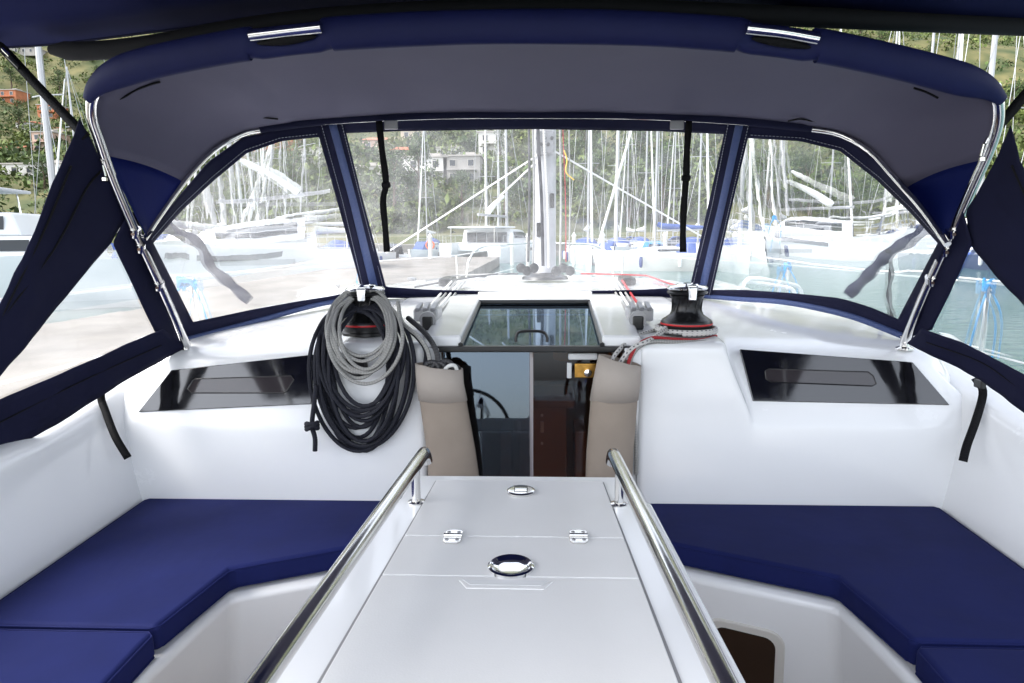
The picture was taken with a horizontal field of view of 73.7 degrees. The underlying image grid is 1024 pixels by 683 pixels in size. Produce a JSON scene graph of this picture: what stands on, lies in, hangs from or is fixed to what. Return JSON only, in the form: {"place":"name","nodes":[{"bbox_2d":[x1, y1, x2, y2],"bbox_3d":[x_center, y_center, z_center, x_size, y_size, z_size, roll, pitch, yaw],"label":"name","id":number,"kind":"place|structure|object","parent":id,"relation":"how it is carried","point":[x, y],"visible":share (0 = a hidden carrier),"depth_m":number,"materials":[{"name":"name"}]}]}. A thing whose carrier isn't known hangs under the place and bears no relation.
{"place":"outdoors","nodes":[
{"label":"outdoors","id":0,"kind":"place"},
{"bbox_2d":[0,257,499,398],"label":"quay","id":1,"kind":"structure","parent":0,"point":[291,288],"depth_m":30.12,"materials":[{"name":"concrete"}]},
{"bbox_2d":[317,244,570,251],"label":"quay","id":2,"kind":"structure","parent":0,"point":[405,247],"depth_m":93.92,"materials":[{"name":"concrete"}]},
{"bbox_2d":[0,27,1023,244],"bbox_3d":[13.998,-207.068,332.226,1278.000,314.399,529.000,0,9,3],"label":"hillside","id":3,"kind":"structure","parent":0,"point":[1003,54],"depth_m":174.34,"materials":[{"name":"green plant"}]},
{"bbox_2d":[1,60,24,88],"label":"broadleaf tree","id":4,"kind":"object","parent":3,"relation":"on","point":[8,70],"visible":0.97,"depth_m":315.31,"materials":[{"name":"green plant"}]},
{"bbox_2d":[0,88,30,105],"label":"hill house","id":5,"kind":"structure","parent":3,"relation":"on","point":[7,95],"depth_m":306.38,"materials":[{"name":"orange paint"}]},
{"bbox_2d":[6,98,26,126],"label":"broadleaf tree","id":6,"kind":"object","parent":3,"relation":"on","point":[18,113],"visible":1,"depth_m":275.95,"materials":[{"name":"green plant"}]},
{"bbox_2d":[9,47,47,56],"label":"hill house","id":7,"kind":"structure","parent":3,"relation":"on","point":[30,51],"depth_m":347.91,"materials":[{"name":"grey paint"}]},
{"bbox_2d":[0,160,61,176],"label":"hill house","id":8,"kind":"structure","parent":3,"relation":"on","point":[12,167],"depth_m":175.05,"materials":[{"name":"grey paint"}]},
{"bbox_2d":[32,153,55,188],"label":"broadleaf tree","id":9,"kind":"object","parent":3,"relation":"on","point":[44,172],"visible":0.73,"depth_m":164.66,"materials":[{"name":"green plant"}]},
{"bbox_2d":[29,130,70,151],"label":"hill house","id":10,"kind":"structure","parent":3,"relation":"on","point":[35,135],"depth_m":214.93,"materials":[{"name":"grey paint"}]},
{"bbox_2d":[35,104,69,118],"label":"hill house","id":11,"kind":"structure","parent":3,"relation":"on","point":[39,112],"depth_m":297.64,"materials":[{"name":"orange paint"}]},
{"bbox_2d":[50,69,67,93],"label":"broadleaf tree","id":12,"kind":"object","parent":3,"relation":"on","point":[59,72],"visible":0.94,"depth_m":319.46,"materials":[{"name":"green plant"}]},
{"bbox_2d":[246,167,279,194],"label":"building","id":13,"kind":"structure","parent":3,"relation":"on","point":[257,183],"depth_m":132.17,"materials":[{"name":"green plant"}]},
{"bbox_2d":[362,138,390,149],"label":"hill house","id":14,"kind":"structure","parent":3,"relation":"on","point":[371,142],"depth_m":214.21,"materials":[{"name":"ceramic"}]},
{"bbox_2d":[374,144,421,219],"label":"broadleaf tree","id":15,"kind":"object","parent":3,"relation":"on","point":[398,160],"visible":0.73,"depth_m":124.85,"materials":[{"name":"green plant"}]},
{"bbox_2d":[391,132,445,221],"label":"broadleaf tree","id":16,"kind":"object","parent":3,"relation":"on","point":[418,151],"visible":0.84,"depth_m":123.00,"materials":[{"name":"green plant"}]},
{"bbox_2d":[401,153,447,184],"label":"hill house","id":17,"kind":"structure","parent":3,"relation":"on","point":[440,166],"depth_m":151.73,"materials":[{"name":"grey paint"}]},
{"bbox_2d":[436,145,464,154],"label":"hill house","id":18,"kind":"structure","parent":3,"relation":"on","point":[451,148],"depth_m":181.27,"materials":[{"name":"grey paint"}]},
{"bbox_2d":[445,169,479,222],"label":"broadleaf tree","id":19,"kind":"object","parent":3,"relation":"on","point":[462,174],"visible":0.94,"depth_m":122.72,"materials":[{"name":"green plant"}]},
{"bbox_2d":[441,152,484,183],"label":"hill house","id":20,"kind":"structure","parent":3,"relation":"on","point":[471,162],"depth_m":151.42,"materials":[{"name":"grey paint"}]},
{"bbox_2d":[477,130,507,154],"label":"hill house","id":21,"kind":"structure","parent":3,"relation":"on","point":[490,136],"depth_m":184.29,"materials":[{"name":"grey paint"}]},
{"bbox_2d":[492,130,510,156],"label":"broadleaf tree","id":22,"kind":"object","parent":3,"relation":"on","point":[502,143],"visible":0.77,"depth_m":179.56,"materials":[{"name":"green plant"}]},
{"bbox_2d":[492,161,521,219],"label":"broadleaf tree","id":23,"kind":"object","parent":3,"relation":"on","point":[512,191],"visible":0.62,"depth_m":121.28,"materials":[{"name":"green plant"}]},
{"bbox_2d":[0,27,1023,236],"bbox_3d":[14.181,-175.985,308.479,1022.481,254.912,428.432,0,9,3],"label":"woodland","id":24,"kind":"object","parent":3,"relation":"on","point":[367,179],"visible":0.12,"depth_m":151.20,"materials":[{"name":"green plant"}]},
{"bbox_2d":[564,130,604,154],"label":"broadleaf tree","id":25,"kind":"object","parent":3,"relation":"on","point":[582,133],"visible":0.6,"depth_m":164.69,"materials":[{"name":"green plant"}]},
{"bbox_2d":[568,151,610,222],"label":"broadleaf tree","id":26,"kind":"object","parent":3,"relation":"on","point":[596,158],"visible":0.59,"depth_m":118.43,"materials":[{"name":"green plant"}]},
{"bbox_2d":[611,161,643,221],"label":"broadleaf tree","id":27,"kind":"object","parent":3,"relation":"on","point":[631,176],"visible":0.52,"depth_m":118.03,"materials":[{"name":"green plant"}]},
{"bbox_2d":[624,131,654,160],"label":"broadleaf tree","id":28,"kind":"object","parent":3,"relation":"on","point":[640,143],"visible":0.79,"depth_m":158.99,"materials":[{"name":"green plant"}]},
{"bbox_2d":[637,141,682,219],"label":"broadleaf tree","id":29,"kind":"object","parent":3,"relation":"on","point":[663,177],"visible":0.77,"depth_m":117.90,"materials":[{"name":"green plant"}]},
{"bbox_2d":[737,150,771,193],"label":"broadleaf tree","id":30,"kind":"object","parent":3,"relation":"on","point":[762,177],"visible":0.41,"depth_m":116.64,"materials":[{"name":"green plant"}]},
{"bbox_2d":[792,156,821,204],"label":"broadleaf tree","id":31,"kind":"object","parent":3,"relation":"on","point":[801,194],"visible":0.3,"depth_m":114.90,"materials":[{"name":"green plant"}]},
{"bbox_2d":[819,155,889,220],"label":"broadleaf tree","id":32,"kind":"object","parent":3,"relation":"on","point":[853,181],"visible":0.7,"depth_m":117.55,"materials":[{"name":"green plant"}]},
{"bbox_2d":[876,31,892,40],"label":"broadleaf tree","id":33,"kind":"object","parent":3,"relation":"on","point":[882,36],"visible":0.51,"depth_m":310.14,"materials":[{"name":"green plant"}]},
{"bbox_2d":[1003,78,1023,106],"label":"broadleaf tree","id":34,"kind":"object","parent":3,"relation":"on","point":[1018,90],"visible":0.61,"depth_m":213.76,"materials":[{"name":"green plant"}]},
{"bbox_2d":[482,256,1023,373],"bbox_3d":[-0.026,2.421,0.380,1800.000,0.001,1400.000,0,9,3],"label":"water","id":35,"kind":"structure","parent":0,"point":[1009,343],"depth_m":20.80,"materials":[{"name":"liquid"}]},
{"bbox_2d":[0,187,138,301],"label":"motor yacht","id":36,"kind":"object","parent":35,"relation":"on","point":[17,230],"visible":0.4,"depth_m":25.88,"materials":[{"name":"white paint"}]},
{"bbox_2d":[0,240,28,250],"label":"cabin window","id":37,"kind":"structure","parent":36,"relation":"in","point":[5,245],"depth_m":25.76,"materials":[{"name":"grey glass"}]},
{"bbox_2d":[24,47,119,250],"bbox_3d":[-20.764,-12.533,31.430,4.160,20.896,12.298,2,9,16],"label":"sailing boat","id":38,"kind":"object","parent":35,"relation":"on","point":[45,119],"visible":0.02,"depth_m":30.79,"materials":[{"name":"white paint"}]},
{"bbox_2d":[55,67,112,243],"bbox_3d":[-36.939,-14.694,59.117,3.850,16.877,11.292,0,9,5],"label":"sailing boat","id":39,"kind":"object","parent":35,"relation":"on","point":[59,140],"visible":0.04,"depth_m":56.75,"materials":[{"name":"white paint"}]},
{"bbox_2d":[219,135,256,192],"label":"sailing boat","id":40,"kind":"object","parent":35,"relation":"on","point":[238,170],"visible":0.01,"depth_m":51.71,"materials":[{"name":"white paint"}]},
{"bbox_2d":[248,133,271,195],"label":"sailing boat","id":41,"kind":"object","parent":35,"relation":"on","point":[258,173],"visible":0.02,"depth_m":73.24,"materials":[{"name":"white paint"}]},
{"bbox_2d":[227,142,377,274],"bbox_3d":[-14.239,-13.101,36.997,11.938,20.200,6.599,-5,10,-25],"label":"catamaran","id":42,"kind":"object","parent":35,"relation":"on","point":[315,256],"visible":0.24,"depth_m":37.00,"materials":[{"name":"white paint"}]},
{"bbox_2d":[262,166,395,259],"bbox_3d":[-13.769,-14.156,47.959,4.160,18.897,12.298,5,11,33],"label":"sailing boat","id":43,"kind":"object","parent":35,"relation":"on","point":[342,243],"visible":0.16,"depth_m":49.82,"materials":[{"name":"white paint"}]},
{"bbox_2d":[390,243,408,257],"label":"motor boat","id":44,"kind":"object","parent":35,"relation":"on","point":[398,250],"visible":0.34,"depth_m":58.66,"materials":[{"name":"white paint"}]},
{"bbox_2d":[408,242,437,256],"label":"motor boat","id":45,"kind":"object","parent":35,"relation":"on","point":[419,249],"visible":0.47,"depth_m":74.77,"materials":[{"name":"white paint"}]},
{"bbox_2d":[413,131,446,251],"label":"sailing boat","id":46,"kind":"object","parent":35,"relation":"on","point":[436,242],"visible":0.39,"depth_m":86.56,"materials":[{"name":"white paint"}]},
{"bbox_2d":[428,234,432,258],"bbox_3d":[-6.195,-6.402,51.967,0.380,3.620,0.380,0,9,3],"label":"mooring post","id":47,"kind":"object","parent":35,"relation":"in","point":[430,251],"visible":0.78,"depth_m":51.72,"materials":[{"name":"beige paint"}]},
{"bbox_2d":[439,130,531,262],"bbox_3d":[-1.103,-17.479,64.387,6.799,20.200,11.938,4,10,27],"label":"catamaran","id":48,"kind":"object","parent":35,"relation":"on","point":[476,237],"visible":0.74,"depth_m":62.63,"materials":[{"name":"white paint"}]},
{"bbox_2d":[472,130,501,225],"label":"sailing boat","id":49,"kind":"object","parent":35,"relation":"on","point":[486,203],"visible":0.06,"depth_m":70.07,"materials":[{"name":"white paint"}]},
{"bbox_2d":[489,130,508,225],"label":"sailing boat","id":50,"kind":"object","parent":35,"relation":"on","point":[498,192],"visible":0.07,"depth_m":88.16,"materials":[{"name":"white paint"}]},
{"bbox_2d":[0,242,1023,682],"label":"sailing yacht","id":51,"kind":"object","parent":35,"relation":"on","point":[760,404],"visible":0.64,"depth_m":2.51,"materials":[{"name":"white paint"}]},
{"bbox_2d":[0,629,154,682],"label":"seat cushion","id":52,"kind":"object","parent":51,"relation":"on","point":[57,656],"visible":1,"depth_m":1.64,"materials":[{"name":"fabric"}]},
{"bbox_2d":[0,499,379,649],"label":"seat cushion","id":53,"kind":"object","parent":51,"relation":"on","point":[163,572],"visible":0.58,"depth_m":2.12,"materials":[{"name":"fabric"}]},
{"bbox_2d":[139,355,313,411],"bbox_3d":[-1.087,0.160,2.617,0.669,0.211,0.085,0,9,2],"label":"cabin window","id":54,"kind":"structure","parent":51,"relation":"in","point":[279,381],"depth_m":2.61,"materials":[{"name":"black glass"}]},
{"bbox_2d":[341,284,385,336],"bbox_3d":[-0.577,-0.128,2.697,0.200,0.194,0.200,0,9,3],"label":"winch","id":55,"kind":"object","parent":51,"relation":"on","point":[360,325],"visible":0.65,"depth_m":2.62,"materials":[{"name":"black metal"}]},
{"bbox_2d":[307,302,416,452],"bbox_3d":[-0.540,0.124,2.591,0.403,0.558,0.283,0,9,3],"label":"rope coil","id":56,"kind":"object","parent":55,"relation":"hanging from","point":[330,398],"visible":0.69,"depth_m":2.48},
{"bbox_2d":[304,385,319,451],"bbox_3d":[-0.729,0.282,2.484,0.058,0.249,0.049,0,9,3],"label":"rope end","id":57,"kind":"object","parent":56,"relation":"hanging from","point":[313,426],"visible":1,"depth_m":2.48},
{"bbox_2d":[325,290,403,385],"bbox_3d":[-0.538,-0.027,2.537,0.323,0.335,0.280,0,9,3],"label":"rope coil","id":58,"kind":"object","parent":55,"relation":"hanging from","point":[383,350],"visible":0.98,"depth_m":2.43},
{"bbox_2d":[396,301,431,366],"bbox_3d":[-0.374,-0.020,2.508,0.050,0.246,0.221,-8,12,-41],"label":"halyard tail","id":59,"kind":"object","parent":51,"relation":"attached to","point":[416,335],"visible":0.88,"depth_m":2.46},
{"bbox_2d":[406,316,440,367],"bbox_3d":[-0.330,0.017,2.548,0.027,0.204,0.261,-6,10,-32],"label":"halyard tail","id":60,"kind":"object","parent":51,"relation":"attached to","point":[420,328],"visible":0.9,"depth_m":2.50},
{"bbox_2d":[415,362,478,475],"bbox_3d":[-0.233,0.363,2.499,0.229,0.578,0.100,0,9,3],"label":"rope bag","id":61,"kind":"object","parent":51,"relation":"hanging from","point":[447,427],"visible":0.69,"depth_m":2.45,"materials":[{"name":"beige fabric"}]},
{"bbox_2d":[424,359,460,369],"bbox_3d":[-0.250,0.110,2.460,0.149,0.096,0.049,0,9,3],"label":"stowed rope","id":62,"kind":"object","parent":61,"relation":"in","point":[440,364],"visible":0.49,"depth_m":2.44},
{"bbox_2d":[438,276,456,285],"bbox_3d":[-0.448,-0.422,4.767,0.090,0.050,0.300,0,9,3],"label":"deck organiser","id":63,"kind":"object","parent":51,"relation":"on","point":[445,281],"visible":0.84,"depth_m":4.63,"materials":[{"name":"silver plastic"}]},
{"bbox_2d":[424,273,506,281],"bbox_3d":[-0.487,-0.544,5.734,0.363,0.026,0.987,7,12,40],"label":"deck rope","id":64,"kind":"object","parent":51,"relation":"on","point":[461,275],"visible":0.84,"depth_m":5.99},
{"bbox_2d":[414,273,517,287],"bbox_3d":[-0.372,-0.479,5.266,0.191,0.019,1.688,4,10,24],"label":"deck rope","id":65,"kind":"object","parent":51,"relation":"on","point":[418,286],"visible":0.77,"depth_m":5.50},
{"bbox_2d":[443,352,532,476],"bbox_3d":[-0.090,0.351,2.594,0.342,0.628,0.112,0,9,3],"label":"cabin door","id":66,"kind":"structure","parent":51,"relation":"in","point":[498,385],"depth_m":2.59,"materials":[{"name":"glass"}]},
{"bbox_2d":[245,447,745,682],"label":"cockpit table","id":67,"kind":"object","parent":51,"relation":"on","point":[468,579],"visible":1,"depth_m":1.22,"materials":[{"name":"grey plastic"}]},
{"bbox_2d":[0,9,1023,461],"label":"sprayhood","id":68,"kind":"object","parent":51,"relation":"attached to","point":[916,133],"visible":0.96,"depth_m":2.42,"materials":[{"name":"blue fabric"}]},
{"bbox_2d":[0,244,152,395],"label":"side window","id":69,"kind":"structure","parent":68,"relation":"in","point":[102,313],"depth_m":2.34,"materials":[{"name":"plastic"}]},
{"bbox_2d":[144,126,356,335],"bbox_3d":[-0.966,-0.491,3.051,0.437,0.898,1.472,4,10,29],"label":"window frame","id":70,"kind":"structure","parent":68,"relation":"in","point":[226,156],"depth_m":2.86,"materials":[{"name":"blue fabric"}]},
{"bbox_2d":[154,137,359,321],"bbox_3d":[-1.004,-0.503,3.041,0.348,0.773,1.304,5,10,30],"label":"clear window","id":71,"kind":"structure","parent":68,"relation":"in","point":[233,242],"depth_m":2.98,"materials":[{"name":"plastic"}]},
{"bbox_2d":[344,119,725,295],"bbox_3d":[0.113,-0.594,3.328,1.821,0.851,0.918,0,9,3],"label":"window frame","id":72,"kind":"structure","parent":68,"relation":"in","point":[454,124],"depth_m":2.91,"materials":[{"name":"blue fabric"}]},
{"bbox_2d":[715,138,936,317],"bbox_3d":[1.177,-0.491,2.925,0.389,0.730,1.355,-5,10,-24],"label":"clear window","id":73,"kind":"structure","parent":68,"relation":"in","point":[877,262],"depth_m":2.88,"materials":[{"name":"plastic"}]},
{"bbox_2d":[712,126,944,338],"bbox_3d":[1.144,-0.482,2.951,0.478,0.858,1.514,-4,10,-24],"label":"window frame","id":74,"kind":"structure","parent":68,"relation":"in","point":[899,324],"depth_m":2.72,"materials":[{"name":"blue fabric"}]},
{"bbox_2d":[934,248,1019,356],"bbox_3d":[1.580,-0.079,2.195,0.086,0.472,0.546,-4,9,-20],"label":"side window","id":75,"kind":"structure","parent":68,"relation":"in","point":[977,296],"depth_m":2.29,"materials":[{"name":"plastic"}]},
{"bbox_2d":[0,0,1023,139],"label":"bimini awning","id":76,"kind":"object","parent":51,"relation":"attached to","point":[72,30],"visible":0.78,"depth_m":2.19,"materials":[{"name":"fabric"}]},
{"bbox_2d":[385,129,700,280],"bbox_3d":[0.054,-7.077,0.970,2.476,14.316,6.508,0,9,3],"label":"yacht mast","id":77,"kind":"object","parent":51,"relation":"on","point":[542,267],"visible":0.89,"depth_m":4.64,"materials":[{"name":"silver metal"}]},
{"bbox_2d":[567,353,597,377],"bbox_3d":[0.243,0.349,2.593,0.331,0.628,0.074,0,9,3],"label":"door lock","id":78,"kind":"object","parent":51,"relation":"in","point":[581,370],"depth_m":2.56,"materials":[{"name":"gold metal"}]},
{"bbox_2d":[586,354,640,476],"bbox_3d":[0.364,0.344,2.469,0.194,0.604,0.100,0,9,3],"label":"rope bag","id":79,"kind":"object","parent":51,"relation":"hanging from","point":[614,394],"visible":0.74,"depth_m":2.42,"materials":[{"name":"beige fabric"}]},
{"bbox_2d":[610,328,655,359],"bbox_3d":[0.448,0.047,2.575,0.028,0.158,0.369,6,11,38],"label":"winch sheet","id":80,"kind":"object","parent":79,"relation":"in","point":[617,352],"visible":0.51,"depth_m":2.50,"materials":[{"name":"fabric"}]},
{"bbox_2d":[618,275,635,284],"bbox_3d":[0.791,-0.423,4.710,0.090,0.050,0.300,0,9,3],"label":"deck organiser","id":81,"kind":"object","parent":51,"relation":"on","point":[628,280],"visible":0.84,"depth_m":4.57,"materials":[{"name":"white plastic"}]},
{"bbox_2d":[581,273,674,284],"bbox_3d":[0.857,-0.444,5.057,0.593,0.035,1.818,0,9,3],"label":"deck rope","id":82,"kind":"object","parent":51,"relation":"on","point":[627,274],"visible":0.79,"depth_m":5.94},
{"bbox_2d":[630,339,704,474],"bbox_3d":[0.564,0.237,2.516,0.308,0.497,0.035,-3,9,-15],"label":"winch sheet","id":83,"kind":"object","parent":51,"relation":"hanging from","point":[659,341],"visible":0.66,"depth_m":2.48,"materials":[{"name":"red fabric"}]},
{"bbox_2d":[660,283,712,336],"bbox_3d":[0.676,-0.129,2.640,0.200,0.194,0.200,0,9,3],"label":"winch","id":84,"kind":"object","parent":51,"relation":"on","point":[686,312],"visible":0.98,"depth_m":2.58,"materials":[{"name":"black metal"}]},
{"bbox_2d":[618,323,717,361],"bbox_3d":[0.596,0.070,2.564,0.238,0.242,0.505,6,11,37],"label":"winch sheet","id":85,"kind":"object","parent":84,"relation":"attached to","point":[660,329],"visible":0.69,"depth_m":2.54,"materials":[{"name":"fabric"}]},
{"bbox_2d":[626,334,716,363],"bbox_3d":[0.595,0.077,2.519,0.438,0.201,0.055,-5,10,-25],"label":"winch sheet","id":86,"kind":"object","parent":84,"relation":"attached to","point":[654,337],"visible":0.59,"depth_m":2.49,"materials":[{"name":"red fabric"}]},
{"bbox_2d":[651,504,1023,664],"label":"seat cushion","id":87,"kind":"object","parent":51,"relation":"on","point":[905,583],"visible":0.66,"depth_m":2.08,"materials":[{"name":"fabric"}]},
{"bbox_2d":[740,349,948,404],"bbox_3d":[1.219,0.130,2.519,0.732,0.194,0.091,0,9,3],"label":"cabin window","id":88,"kind":"structure","parent":51,"relation":"in","point":[771,376],"depth_m":2.51,"materials":[{"name":"black glass"}]},
{"bbox_2d":[915,646,1023,682],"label":"seat cushion","id":89,"kind":"object","parent":51,"relation":"on","point":[934,664],"visible":1,"depth_m":1.58,"materials":[{"name":"fabric"}]},
{"bbox_2d":[510,233,513,264],"bbox_3d":[0.013,-7.024,55.639,0.380,3.620,0.380,0,9,3],"label":"mooring post","id":90,"kind":"object","parent":35,"relation":"in","point":[511,250],"visible":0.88,"depth_m":55.47,"materials":[{"name":"beige paint"}]},
{"bbox_2d":[572,233,575,264],"bbox_3d":[5.020,-7.027,55.410,0.380,3.620,0.380,0,9,3],"label":"mooring post","id":91,"kind":"object","parent":35,"relation":"in","point":[573,249],"visible":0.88,"depth_m":55.24,"materials":[{"name":"beige paint"}]},
{"bbox_2d":[562,130,606,264],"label":"sailing boat","id":92,"kind":"object","parent":35,"relation":"on","point":[583,256],"visible":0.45,"depth_m":57.80,"materials":[{"name":"white paint"}]},
{"bbox_2d":[598,131,637,250],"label":"sailing boat","id":93,"kind":"object","parent":35,"relation":"on","point":[623,246],"visible":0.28,"depth_m":60.08,"materials":[{"name":"white paint"}]},
{"bbox_2d":[620,131,639,239],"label":"sailing boat","id":94,"kind":"object","parent":35,"relation":"on","point":[627,229],"visible":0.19,"depth_m":83.63,"materials":[{"name":"white paint"}]},
{"bbox_2d":[627,131,662,247],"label":"sailing boat","id":95,"kind":"object","parent":35,"relation":"on","point":[640,238],"visible":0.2,"depth_m":67.78,"materials":[{"name":"white paint"}]},
{"bbox_2d":[591,131,747,270],"bbox_3d":[10.453,-12.369,45.147,10.288,15.857,3.540,1,9,7],"label":"sailing boat","id":96,"kind":"object","parent":35,"relation":"on","point":[630,263],"visible":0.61,"depth_m":45.39,"materials":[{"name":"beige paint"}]},
{"bbox_2d":[662,132,683,241],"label":"sailing boat","id":97,"kind":"object","parent":35,"relation":"on","point":[673,237],"visible":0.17,"depth_m":79.52,"materials":[{"name":"white paint"}]},
{"bbox_2d":[669,133,715,251],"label":"sailing boat","id":98,"kind":"object","parent":35,"relation":"on","point":[697,238],"visible":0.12,"depth_m":53.87,"materials":[{"name":"white paint"}]},
{"bbox_2d":[721,139,764,258],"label":"sailing boat","id":99,"kind":"object","parent":35,"relation":"on","point":[729,250],"visible":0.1,"depth_m":44.10,"materials":[{"name":"white paint"}]},
{"bbox_2d":[753,139,785,227],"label":"sailing boat","id":100,"kind":"object","parent":35,"relation":"on","point":[767,170],"visible":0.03,"depth_m":60.74,"materials":[{"name":"white paint"}]},
{"bbox_2d":[724,140,857,238],"bbox_3d":[21.469,-15.624,51.365,11.438,20.200,6.399,3,10,22],"label":"catamaran","id":101,"kind":"object","parent":35,"relation":"on","point":[827,202],"visible":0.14,"depth_m":51.25,"materials":[{"name":"white paint"}]},
{"bbox_2d":[804,29,853,224],"bbox_3d":[25.939,-15.726,56.086,3.850,18.876,11.292,-1,9,-1],"label":"sailing boat","id":102,"kind":"object","parent":35,"relation":"on","point":[850,189],"visible":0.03,"depth_m":55.33,"materials":[{"name":"white paint"}]},
{"bbox_2d":[860,31,903,214],"bbox_3d":[27.449,-14.822,50.149,4.160,18.897,12.298,2,9,16],"label":"sailing boat","id":103,"kind":"object","parent":35,"relation":"on","point":[885,190],"depth_m":48.54,"materials":[{"name":"white paint"}]},
{"bbox_2d":[854,33,934,224],"bbox_3d":[36.629,-17.444,62.263,6.399,20.200,11.438,-3,9,-17],"label":"catamaran","id":104,"kind":"object","parent":35,"relation":"on","point":[932,51],"visible":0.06,"depth_m":59.89,"materials":[{"name":"white paint"}]},
{"bbox_2d":[936,33,980,193],"bbox_3d":[27.123,-15.081,42.036,4.470,21.916,13.303,4,10,28],"label":"sailing boat","id":105,"kind":"object","parent":35,"relation":"on","point":[960,52],"depth_m":40.44,"materials":[{"name":"white paint"}]},
{"bbox_2d":[955,35,1016,220],"bbox_3d":[26.126,-14.999,38.251,4.780,22.936,14.308,0,9,5],"label":"sailing boat","id":106,"kind":"object","parent":35,"relation":"on","point":[993,59],"visible":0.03,"depth_m":36.91,"materials":[{"name":"white paint"}]},
{"bbox_2d":[958,36,1023,277],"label":"sailing boat","id":107,"kind":"object","parent":35,"relation":"on","point":[1003,140],"visible":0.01,"depth_m":35.63,"materials":[{"name":"white"}]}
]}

